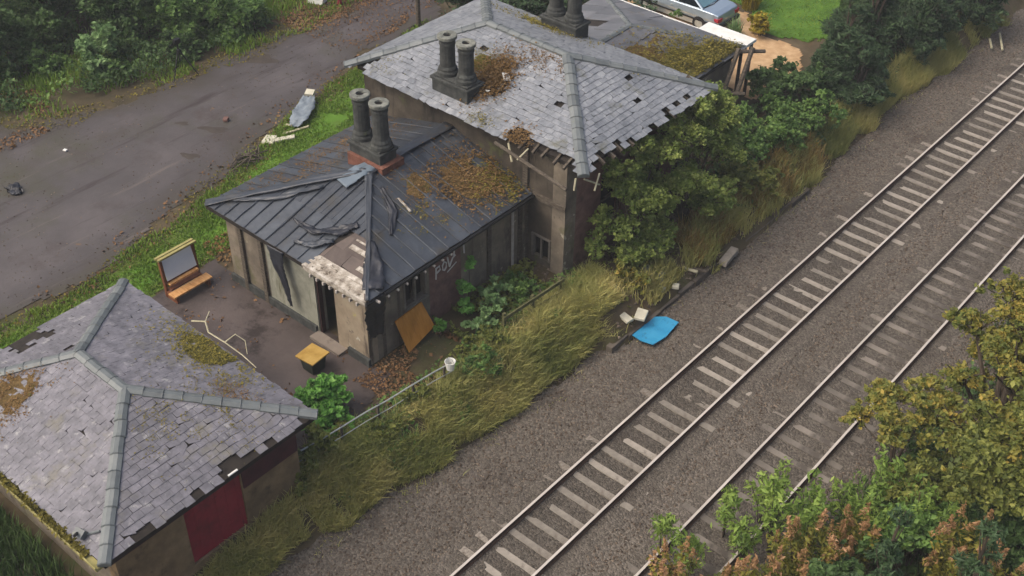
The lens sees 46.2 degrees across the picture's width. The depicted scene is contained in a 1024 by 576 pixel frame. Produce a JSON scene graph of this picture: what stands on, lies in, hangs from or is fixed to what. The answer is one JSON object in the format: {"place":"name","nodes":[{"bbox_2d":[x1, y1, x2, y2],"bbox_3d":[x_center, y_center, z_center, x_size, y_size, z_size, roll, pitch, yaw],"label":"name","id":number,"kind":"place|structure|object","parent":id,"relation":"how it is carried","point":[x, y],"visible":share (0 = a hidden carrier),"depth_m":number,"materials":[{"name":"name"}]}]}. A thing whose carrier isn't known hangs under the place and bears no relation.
{"place":"outdoors","nodes":[
{"label":"outdoors","id":0,"kind":"place"},
{"bbox_2d":[0,485,81,575],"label":"dark grass","id":1,"kind":"structure","parent":0,"point":[24,544],"depth_m":28.66,"materials":[{"name":"green plant"}]},
{"bbox_2d":[0,0,1023,575],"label":"ground","id":2,"kind":"structure","parent":0,"point":[434,344],"depth_m":38.64,"materials":[{"name":"brown soil"}]},
{"bbox_2d":[0,6,42,79],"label":"wood tree","id":3,"kind":"object","parent":2,"relation":"on","point":[14,32],"visible":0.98,"depth_m":46.97,"materials":[{"name":"green plant"}]},
{"bbox_2d":[0,75,50,151],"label":"fallen leaves","id":4,"kind":"object","parent":2,"relation":"on","point":[41,128],"visible":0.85,"depth_m":44.10,"materials":[{"name":"brown plant"}]},
{"bbox_2d":[22,48,76,78],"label":"bush","id":5,"kind":"object","parent":2,"relation":"on","point":[42,62],"visible":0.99,"depth_m":47.14,"materials":[{"name":"green plant"}]},
{"bbox_2d":[10,0,92,47],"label":"wood tree","id":6,"kind":"object","parent":2,"relation":"on","point":[43,16],"visible":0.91,"depth_m":48.22,"materials":[{"name":"green plant"}]},
{"bbox_2d":[73,21,120,77],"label":"pale shrub","id":7,"kind":"object","parent":2,"relation":"on","point":[100,39],"visible":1,"depth_m":46.71,"materials":[{"name":"green plant"}]},
{"bbox_2d":[75,0,158,57],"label":"wood tree","id":8,"kind":"object","parent":2,"relation":"on","point":[115,15],"visible":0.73,"depth_m":48.46,"materials":[{"name":"green plant"}]},
{"bbox_2d":[0,0,278,112],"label":"undergrowth","id":9,"kind":"object","parent":2,"relation":"on","point":[9,104],"visible":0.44,"depth_m":47.93,"materials":[{"name":"green plant"}]},
{"bbox_2d":[0,278,317,575],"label":"store hut","id":10,"kind":"object","parent":2,"relation":"on","point":[142,433],"visible":1,"depth_m":28.73,"materials":[{"name":"stone"}]},
{"bbox_2d":[183,475,247,561],"bbox_3d":[-7.127,5.476,28.812,0.076,1.910,1.650,29,46,30],"label":"door","id":11,"kind":"structure","parent":10,"relation":"in","point":[220,515],"depth_m":28.83,"materials":[{"name":"red paint"}]},
{"bbox_2d":[0,9,331,127],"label":"verge moss","id":12,"kind":"object","parent":2,"relation":"on","point":[208,60],"visible":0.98,"depth_m":47.37,"materials":[{"name":"green plant"}]},
{"bbox_2d":[128,0,219,49],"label":"wood tree","id":13,"kind":"object","parent":2,"relation":"on","point":[175,12],"visible":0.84,"depth_m":49.03,"materials":[{"name":"green plant"}]},
{"bbox_2d":[0,0,361,124],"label":"verge grass","id":14,"kind":"structure","parent":2,"relation":"on","point":[42,82],"depth_m":47.85,"materials":[{"name":"green plant"}]},
{"bbox_2d":[0,67,364,348],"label":"verge","id":15,"kind":"structure","parent":2,"relation":"on","point":[335,120],"depth_m":39.39,"materials":[{"name":"green plant"}]},
{"bbox_2d":[289,89,315,126],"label":"tarpaulin","id":16,"kind":"object","parent":15,"relation":"on","point":[303,109],"visible":1,"depth_m":45.03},
{"bbox_2d":[158,28,206,63],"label":"bush","id":17,"kind":"object","parent":2,"relation":"on","point":[167,40],"visible":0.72,"depth_m":48.22,"materials":[{"name":"green plant"}]},
{"bbox_2d":[0,41,385,341],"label":"verge moss","id":18,"kind":"object","parent":2,"relation":"on","point":[190,196],"visible":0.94,"depth_m":40.09,"materials":[{"name":"green plant"}]},
{"bbox_2d":[32,48,368,308],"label":"fallen leaves","id":19,"kind":"object","parent":2,"relation":"on","point":[164,203],"visible":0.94,"depth_m":40.89,"materials":[{"name":"brown plant"}]},
{"bbox_2d":[0,0,440,318],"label":"lane","id":20,"kind":"structure","parent":2,"relation":"on","point":[100,199],"depth_m":42.96,"materials":[{"name":"grey asphalt"}]},
{"bbox_2d":[0,0,390,320],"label":"grit","id":21,"kind":"object","parent":20,"relation":"on","point":[153,165],"visible":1,"depth_m":43.09,"materials":[{"name":"gravel"}]},
{"bbox_2d":[195,0,270,47],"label":"bush","id":22,"kind":"object","parent":2,"relation":"on","point":[251,10],"visible":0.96,"depth_m":49.48,"materials":[{"name":"green plant"}]},
{"bbox_2d":[152,259,390,448],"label":"yard","id":23,"kind":"structure","parent":2,"relation":"on","point":[248,319],"depth_m":35.35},
{"bbox_2d":[154,238,212,303],"bbox_3d":[-9.964,-0.497,36.507,0.750,1.437,1.420,29,46,30],"label":"bench","id":24,"kind":"object","parent":23,"relation":"on","point":[178,265],"visible":1,"depth_m":36.50,"materials":[{"name":"brown wood"}]},
{"bbox_2d":[300,356,325,374],"bbox_3d":[-5.636,2.100,34.088,0.560,0.485,0.560,29,46,30],"label":"bin","id":25,"kind":"object","parent":23,"relation":"on","point":[317,367],"visible":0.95,"depth_m":33.96,"materials":[{"name":"black plastic"}]},
{"bbox_2d":[295,343,329,365],"bbox_3d":[-5.633,1.876,33.908,0.702,0.104,0.681,26,45,28],"label":"board","id":26,"kind":"object","parent":25,"relation":"on","point":[311,354],"visible":1,"depth_m":33.87,"materials":[{"name":"yellow wood"}]},
{"bbox_2d":[293,372,355,436],"bbox_3d":[-5.148,3.026,32.379,1.771,1.321,2.242,-6,39,-8],"label":"broadleaf bush","id":27,"kind":"object","parent":23,"relation":"on","point":[324,394],"visible":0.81,"depth_m":32.15,"materials":[{"name":"green plant"}]},
{"bbox_2d":[293,413,349,496],"bbox_3d":[-5.053,4.114,31.280,1.156,1.137,2.946,10,40,11],"label":"ivy bush","id":28,"kind":"object","parent":2,"relation":"on","point":[317,436],"visible":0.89,"depth_m":30.91,"materials":[{"name":"green plant"}]},
{"bbox_2d":[266,0,438,50],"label":"fallen leaves","id":29,"kind":"object","parent":2,"relation":"on","point":[344,7],"visible":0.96,"depth_m":51.47,"materials":[{"name":"brown plant"}]},
{"bbox_2d":[204,88,534,367],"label":"felt roofed wing","id":30,"kind":"structure","parent":2,"relation":"on","point":[366,217],"depth_m":35.35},
{"bbox_2d":[402,269,428,311],"bbox_3d":[-2.829,-0.019,34.456,0.280,1.090,0.950,29,46,30],"label":"window","id":31,"kind":"structure","parent":30,"relation":"in","point":[415,283],"depth_m":34.61,"materials":[{"name":"grey wood"}]},
{"bbox_2d":[349,415,397,444],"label":"weed clump","id":32,"kind":"object","parent":2,"relation":"on","point":[376,423],"visible":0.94,"depth_m":32.04,"materials":[{"name":"green plant"}]},
{"bbox_2d":[299,362,453,461],"bbox_3d":[-3.620,3.597,32.437,5.336,1.260,0.085,-30,48,-32],"label":"rail fence","id":33,"kind":"object","parent":2,"relation":"on","point":[378,409],"visible":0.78,"depth_m":32.21,"materials":[{"name":"metal"}]},
{"bbox_2d":[352,323,469,406],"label":"fallen leaves","id":34,"kind":"object","parent":2,"relation":"on","point":[403,350],"visible":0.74,"depth_m":34.05,"materials":[{"name":"brown plant"}]},
{"bbox_2d":[193,255,629,575],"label":"long grass","id":35,"kind":"structure","parent":2,"relation":"on","point":[515,391],"depth_m":32.82,"materials":[{"name":"green plant"}]},
{"bbox_2d":[395,302,433,351],"bbox_3d":[-2.817,1.135,34.831,0.440,1.080,1.190,29,46,30],"label":"plywood board","id":36,"kind":"object","parent":2,"relation":"on","point":[414,324],"visible":1,"depth_m":34.80,"materials":[{"name":"brown wood"}]},
{"bbox_2d":[395,383,449,408],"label":"weed clump","id":37,"kind":"object","parent":2,"relation":"on","point":[424,390],"visible":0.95,"depth_m":32.87,"materials":[{"name":"green plant"}]},
{"bbox_2d":[299,268,589,505],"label":"weeds","id":38,"kind":"object","parent":2,"relation":"on","point":[365,415],"visible":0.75,"depth_m":33.18,"materials":[{"name":"green plant"}]},
{"bbox_2d":[455,255,476,313],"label":"tall weed","id":39,"kind":"object","parent":2,"relation":"on","point":[465,286],"visible":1,"depth_m":35.61,"materials":[{"name":"green plant"}]},
{"bbox_2d":[454,341,503,377],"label":"weed clump","id":40,"kind":"object","parent":2,"relation":"on","point":[477,363],"visible":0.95,"depth_m":34.02,"materials":[{"name":"green plant"}]},
{"bbox_2d":[461,323,511,347],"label":"weed clump","id":41,"kind":"object","parent":2,"relation":"on","point":[489,334],"visible":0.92,"depth_m":34.75,"materials":[{"name":"green plant"}]},
{"bbox_2d":[460,274,513,332],"bbox_3d":[-0.655,0.465,35.884,1.229,1.025,2.524,10,40,11],"label":"weedy shrub","id":42,"kind":"object","parent":2,"relation":"on","point":[496,299],"visible":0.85,"depth_m":35.55,"materials":[{"name":"green plant"}]},
{"bbox_2d":[432,257,573,378],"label":"undergrowth","id":43,"kind":"object","parent":2,"relation":"on","point":[525,263],"visible":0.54,"depth_m":36.20,"materials":[{"name":"green plant"}]},
{"bbox_2d":[500,269,545,307],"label":"nettle bush","id":44,"kind":"object","parent":2,"relation":"on","point":[520,290],"visible":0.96,"depth_m":36.83,"materials":[{"name":"green plant"}]},
{"bbox_2d":[343,0,717,276],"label":"station house","id":45,"kind":"structure","parent":2,"relation":"on","point":[554,105],"depth_m":37.20,"materials":[{"name":"stone"}]},
{"bbox_2d":[531,231,550,263],"bbox_3d":[0.962,-1.309,37.750,0.770,0.860,0.230,29,46,30],"label":"window","id":46,"kind":"structure","parent":45,"relation":"in","point":[543,245],"depth_m":37.79,"materials":[{"name":"grey wood"}]},
{"bbox_2d":[502,276,564,328],"bbox_3d":[0.627,0.693,36.161,0.144,1.220,2.609,32,48,33],"label":"wooden fence","id":47,"kind":"object","parent":2,"relation":"on","point":[534,298],"visible":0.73,"depth_m":35.85,"materials":[{"name":"grey wood"}]},
{"bbox_2d":[498,0,589,15],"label":"dark tree","id":48,"kind":"object","parent":2,"relation":"on","point":[536,7],"visible":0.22,"depth_m":47.80,"materials":[{"name":"green plant"}]},
{"bbox_2d":[614,256,650,294],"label":"bramble","id":49,"kind":"object","parent":2,"relation":"on","point":[621,272],"visible":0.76,"depth_m":37.25,"materials":[{"name":"green plant"}]},
{"bbox_2d":[584,131,683,272],"bbox_3d":[3.947,-3.005,37.567,2.895,4.482,3.736,9,39,10],"label":"climbing shrub","id":50,"kind":"object","parent":2,"relation":"on","point":[645,194],"visible":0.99,"depth_m":37.16,"materials":[{"name":"green plant"}]},
{"bbox_2d":[315,62,964,556],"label":"stray grass","id":51,"kind":"structure","parent":2,"relation":"on","point":[563,378],"depth_m":35.40,"materials":[{"name":"green plant"}]},
{"bbox_2d":[266,8,1023,575],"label":"ballast","id":52,"kind":"structure","parent":2,"relation":"on","point":[666,470],"depth_m":35.32,"materials":[{"name":"grey gravel"}]},
{"bbox_2d":[632,316,678,344],"bbox_3d":[4.410,1.266,36.926,0.860,0.110,1.480,29,46,30],"label":"plastic sheet","id":53,"kind":"object","parent":52,"relation":"on","point":[654,330],"visible":1,"depth_m":36.88,"materials":[{"name":"blue plastic"}]},
{"bbox_2d":[450,58,1023,575],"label":"railway track","id":54,"kind":"structure","parent":52,"relation":"on","point":[580,526],"depth_m":36.08,"materials":[{"name":"grey metal"}]},
{"bbox_2d":[628,171,1023,575],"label":"railway track","id":55,"kind":"structure","parent":52,"relation":"on","point":[713,499],"depth_m":35.59,"materials":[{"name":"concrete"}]},
{"bbox_2d":[522,136,772,343],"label":"weeds","id":56,"kind":"object","parent":2,"relation":"on","point":[630,295],"visible":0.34,"depth_m":38.02,"materials":[{"name":"plant"}]},
{"bbox_2d":[648,512,679,548],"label":"sapling","id":57,"kind":"object","parent":2,"relation":"on","point":[662,524],"visible":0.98,"depth_m":29.75,"materials":[{"name":"green plant"}]},
{"bbox_2d":[582,0,746,137],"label":"boarded roof wing","id":58,"kind":"structure","parent":2,"relation":"on","point":[687,49],"depth_m":43.61,"materials":[{"name":"grey stone"}]},
{"bbox_2d":[646,536,702,575],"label":"bronze bush","id":59,"kind":"object","parent":2,"relation":"on","point":[666,569],"visible":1,"depth_m":27.63,"materials":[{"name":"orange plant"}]},
{"bbox_2d":[670,525,711,573],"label":"sapling","id":60,"kind":"object","parent":2,"relation":"on","point":[695,542],"visible":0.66,"depth_m":29.07,"materials":[{"name":"green plant"}]},
{"bbox_2d":[651,80,747,219],"bbox_3d":[6.355,-4.315,39.193,2.957,4.525,4.981,29,46,30],"label":"leafy tree","id":61,"kind":"object","parent":2,"relation":"on","point":[706,113],"visible":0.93,"depth_m":38.71,"materials":[{"name":"green plant"}]},
{"bbox_2d":[606,187,809,353],"bbox_3d":[6.750,-0.742,39.733,0.327,0.523,11.578,29,47,31],"label":"platform edge","id":62,"kind":"object","parent":2,"relation":"on","point":[696,281],"visible":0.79,"depth_m":38.51,"materials":[{"name":"grey concrete"}]},
{"bbox_2d":[710,484,742,537],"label":"sapling","id":63,"kind":"object","parent":2,"relation":"on","point":[732,499],"visible":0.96,"depth_m":30.09,"materials":[{"name":"green plant"}]},
{"bbox_2d":[700,22,756,94],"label":"white canopy","id":64,"kind":"object","parent":2,"relation":"on","point":[748,41],"visible":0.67,"depth_m":45.46,"materials":[{"name":"paint"}]},
{"bbox_2d":[722,47,765,104],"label":"timber props","id":65,"kind":"object","parent":2,"relation":"on","point":[750,52],"visible":0.59,"depth_m":43.82,"materials":[{"name":"wood"}]},
{"bbox_2d":[726,511,763,564],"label":"sapling","id":66,"kind":"object","parent":2,"relation":"on","point":[745,540],"visible":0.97,"depth_m":29.32,"materials":[{"name":"green plant"}]},
{"bbox_2d":[585,70,910,309],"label":"weeds","id":67,"kind":"object","parent":2,"relation":"on","point":[651,260],"visible":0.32,"depth_m":37.99,"materials":[{"name":"green plant"}]},
{"bbox_2d":[670,120,829,265],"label":"straw grass","id":68,"kind":"structure","parent":2,"relation":"on","point":[679,234],"depth_m":41.31,"materials":[{"name":"plant"}]},
{"bbox_2d":[719,553,781,575],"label":"bronze bush","id":69,"kind":"object","parent":2,"relation":"on","point":[738,567],"visible":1,"depth_m":27.36,"materials":[{"name":"brown plant"}]},
{"bbox_2d":[717,146,785,196],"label":"shrub","id":70,"kind":"object","parent":2,"relation":"on","point":[743,174],"visible":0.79,"depth_m":41.34,"materials":[{"name":"green plant"}]},
{"bbox_2d":[719,100,792,181],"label":"shrub","id":71,"kind":"object","parent":2,"relation":"on","point":[756,138],"visible":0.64,"depth_m":42.57,"materials":[{"name":"green plant"}]},
{"bbox_2d":[746,11,771,35],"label":"ornamental shrub","id":72,"kind":"object","parent":2,"relation":"on","point":[761,25],"visible":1,"depth_m":50.06,"materials":[{"name":"yellow plant"}]},
{"bbox_2d":[742,456,792,523],"bbox_3d":[6.426,5.272,30.530,1.209,2.356,0.909,5,39,6],"label":"sapling","id":73,"kind":"object","parent":2,"relation":"on","point":[761,496],"visible":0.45,"depth_m":30.34,"materials":[{"name":"green plant"}]},
{"bbox_2d":[758,474,800,552],"bbox_3d":[6.469,5.739,29.720,0.807,2.642,1.187,-12,40,-15],"label":"sapling","id":74,"kind":"object","parent":2,"relation":"on","point":[775,497],"visible":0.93,"depth_m":29.32,"materials":[{"name":"green plant"}]},
{"bbox_2d":[740,55,829,102],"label":"shrub","id":75,"kind":"object","parent":2,"relation":"on","point":[780,80],"visible":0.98,"depth_m":45.16,"materials":[{"name":"green plant"}]},
{"bbox_2d":[759,88,847,157],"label":"shrub","id":76,"kind":"object","parent":2,"relation":"on","point":[785,112],"visible":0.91,"depth_m":43.80,"materials":[{"name":"green plant"}]},
{"bbox_2d":[763,508,850,575],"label":"bronze bush","id":77,"kind":"object","parent":2,"relation":"on","point":[798,549],"visible":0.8,"depth_m":28.00,"materials":[{"name":"brown plant"}]},
{"bbox_2d":[789,491,829,563],"bbox_3d":[7.073,5.953,29.393,1.050,2.731,1.082,29,46,30],"label":"sapling","id":78,"kind":"object","parent":2,"relation":"on","point":[809,516],"visible":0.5,"depth_m":28.77,"materials":[{"name":"green plant"}]},
{"bbox_2d":[794,468,838,529],"bbox_3d":[7.586,5.554,30.152,0.889,2.415,0.945,-19,43,-23],"label":"sapling","id":79,"kind":"object","parent":2,"relation":"on","point":[813,493],"visible":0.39,"depth_m":29.83,"materials":[{"name":"green plant"}]},
{"bbox_2d":[622,3,1011,307],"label":"long grass","id":80,"kind":"structure","parent":2,"relation":"on","point":[917,77],"depth_m":44.76,"materials":[{"name":"green plant"}]},
{"bbox_2d":[797,537,869,575],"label":"bank bush","id":81,"kind":"object","parent":2,"relation":"on","point":[816,567],"visible":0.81,"depth_m":27.45,"materials":[{"name":"green plant"}]},
{"bbox_2d":[678,0,988,208],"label":"undergrowth","id":82,"kind":"object","parent":2,"relation":"on","point":[716,164],"visible":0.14,"depth_m":45.08,"materials":[{"name":"green plant"}]},
{"bbox_2d":[803,0,889,95],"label":"evergreen tree","id":83,"kind":"object","parent":2,"relation":"on","point":[838,46],"visible":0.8,"depth_m":45.69,"materials":[{"name":"green plant"}]},
{"bbox_2d":[832,502,881,570],"bbox_3d":[8.272,6.283,29.021,1.177,2.709,1.044,-3,39,-5],"label":"bronze bush","id":84,"kind":"object","parent":2,"relation":"on","point":[844,530],"visible":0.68,"depth_m":28.65,"materials":[{"name":"brown plant"}]},
{"bbox_2d":[830,468,883,533],"bbox_3d":[8.590,5.543,30.108,1.406,2.510,1.076,29,46,30],"label":"sapling","id":85,"kind":"object","parent":2,"relation":"on","point":[855,503],"visible":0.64,"depth_m":29.79,"materials":[{"name":"green plant"}]},
{"bbox_2d":[826,38,896,107],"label":"evergreen tree","id":86,"kind":"object","parent":2,"relation":"on","point":[857,90],"visible":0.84,"depth_m":45.82,"materials":[{"name":"green plant"}]},
{"bbox_2d":[818,0,916,70],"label":"evergreen tree","id":87,"kind":"object","parent":2,"relation":"on","point":[880,23],"visible":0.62,"depth_m":48.43,"materials":[{"name":"green plant"}]},
{"bbox_2d":[839,504,915,575],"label":"conifer","id":88,"kind":"object","parent":2,"relation":"on","point":[888,552],"visible":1,"depth_m":24.74,"materials":[{"name":"green plant"}]},
{"bbox_2d":[865,443,914,515],"bbox_3d":[9.346,5.233,30.219,1.110,2.870,1.277,29,46,30],"label":"sapling","id":89,"kind":"object","parent":2,"relation":"on","point":[882,480],"visible":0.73,"depth_m":29.81,"materials":[{"name":"green plant"}]},
{"bbox_2d":[838,373,962,465],"bbox_3d":[9.973,3.528,31.346,2.690,3.162,2.641,29,46,30],"label":"gold shrub","id":90,"kind":"object","parent":2,"relation":"on","point":[883,397],"visible":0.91,"depth_m":30.67,"materials":[{"name":"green plant"}]},
{"bbox_2d":[853,496,957,573],"bbox_3d":[9.550,6.012,29.136,2.322,2.776,2.148,15,41,17],"label":"bank bush","id":91,"kind":"object","parent":2,"relation":"on","point":[914,538],"visible":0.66,"depth_m":28.36,"materials":[{"name":"green plant"}]},
{"bbox_2d":[815,360,1023,575],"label":"undergrowth","id":92,"kind":"object","parent":2,"relation":"on","point":[912,568],"visible":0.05,"depth_m":32.19,"materials":[{"name":"green plant"}]},
{"bbox_2d":[881,448,967,518],"bbox_3d":[10.355,5.375,30.229,2.466,2.541,2.126,-7,39,-9],"label":"bank bush","id":93,"kind":"object","parent":2,"relation":"on","point":[927,463],"visible":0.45,"depth_m":29.80,"materials":[{"name":"green plant"}]},
{"bbox_2d":[894,470,962,565],"bbox_3d":[9.845,5.817,29.064,1.497,3.020,1.346,29,46,30],"label":"sapling","id":94,"kind":"object","parent":2,"relation":"on","point":[948,510],"visible":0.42,"depth_m":28.67,"materials":[{"name":"green plant"}]},
{"bbox_2d":[897,0,962,64],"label":"evergreen tree","id":95,"kind":"object","parent":2,"relation":"on","point":[929,28],"visible":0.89,"depth_m":48.78,"materials":[{"name":"green plant"}]},
{"bbox_2d":[892,0,971,24],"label":"evergreen tree","id":96,"kind":"object","parent":2,"relation":"on","point":[908,5],"visible":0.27,"depth_m":50.61,"materials":[{"name":"green plant"}]},
{"bbox_2d":[921,501,1009,575],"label":"bronze bush","id":97,"kind":"object","parent":2,"relation":"on","point":[949,540],"visible":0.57,"depth_m":27.09,"materials":[{"name":"brown plant"}]},
{"bbox_2d":[924,485,1023,574],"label":"bank bush","id":98,"kind":"object","parent":2,"relation":"on","point":[1014,537],"visible":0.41,"depth_m":28.02,"materials":[{"name":"green plant"}]},
{"bbox_2d":[925,266,1023,496],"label":"autumn tree","id":99,"kind":"object","parent":2,"relation":"on","point":[1004,344],"visible":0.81,"depth_m":29.37,"materials":[{"name":"yellow plant"}]},
{"bbox_2d":[944,0,1009,30],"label":"evergreen tree","id":100,"kind":"object","parent":2,"relation":"on","point":[979,9],"visible":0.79,"depth_m":51.54,"materials":[{"name":"green plant"}]},
{"bbox_2d":[950,517,1008,575],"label":"conifer","id":101,"kind":"object","parent":2,"relation":"on","point":[970,566],"visible":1,"depth_m":23.52,"materials":[{"name":"green plant"}]},
{"bbox_2d":[941,369,1023,521],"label":"olive tree","id":102,"kind":"object","parent":2,"relation":"on","point":[991,464],"visible":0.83,"depth_m":27.34,"materials":[{"name":"green plant"}]},
{"bbox_2d":[949,537,1023,575],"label":"bronze bush","id":103,"kind":"object","parent":2,"relation":"on","point":[1016,572],"visible":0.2,"depth_m":25.62,"materials":[{"name":"brown plant"}]},
{"bbox_2d":[627,0,802,99],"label":"gravel path","id":104,"kind":"structure","parent":0,"point":[774,49],"depth_m":49.44,"materials":[{"name":"beige gravel"}]},
{"bbox_2d":[639,0,739,27],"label":"parked car","id":105,"kind":"object","parent":104,"relation":"on","point":[698,13],"visible":0.73,"depth_m":50.77,"materials":[{"name":"silver metal"}]},
{"bbox_2d":[729,0,840,42],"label":"lawn","id":106,"kind":"structure","parent":0,"point":[777,21],"depth_m":52.05,"materials":[{"name":"plant"}]},
{"bbox_2d":[780,318,1019,575],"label":"bank grass","id":107,"kind":"structure","parent":0,"point":[914,453],"depth_m":32.60,"materials":[{"name":"green plant"}]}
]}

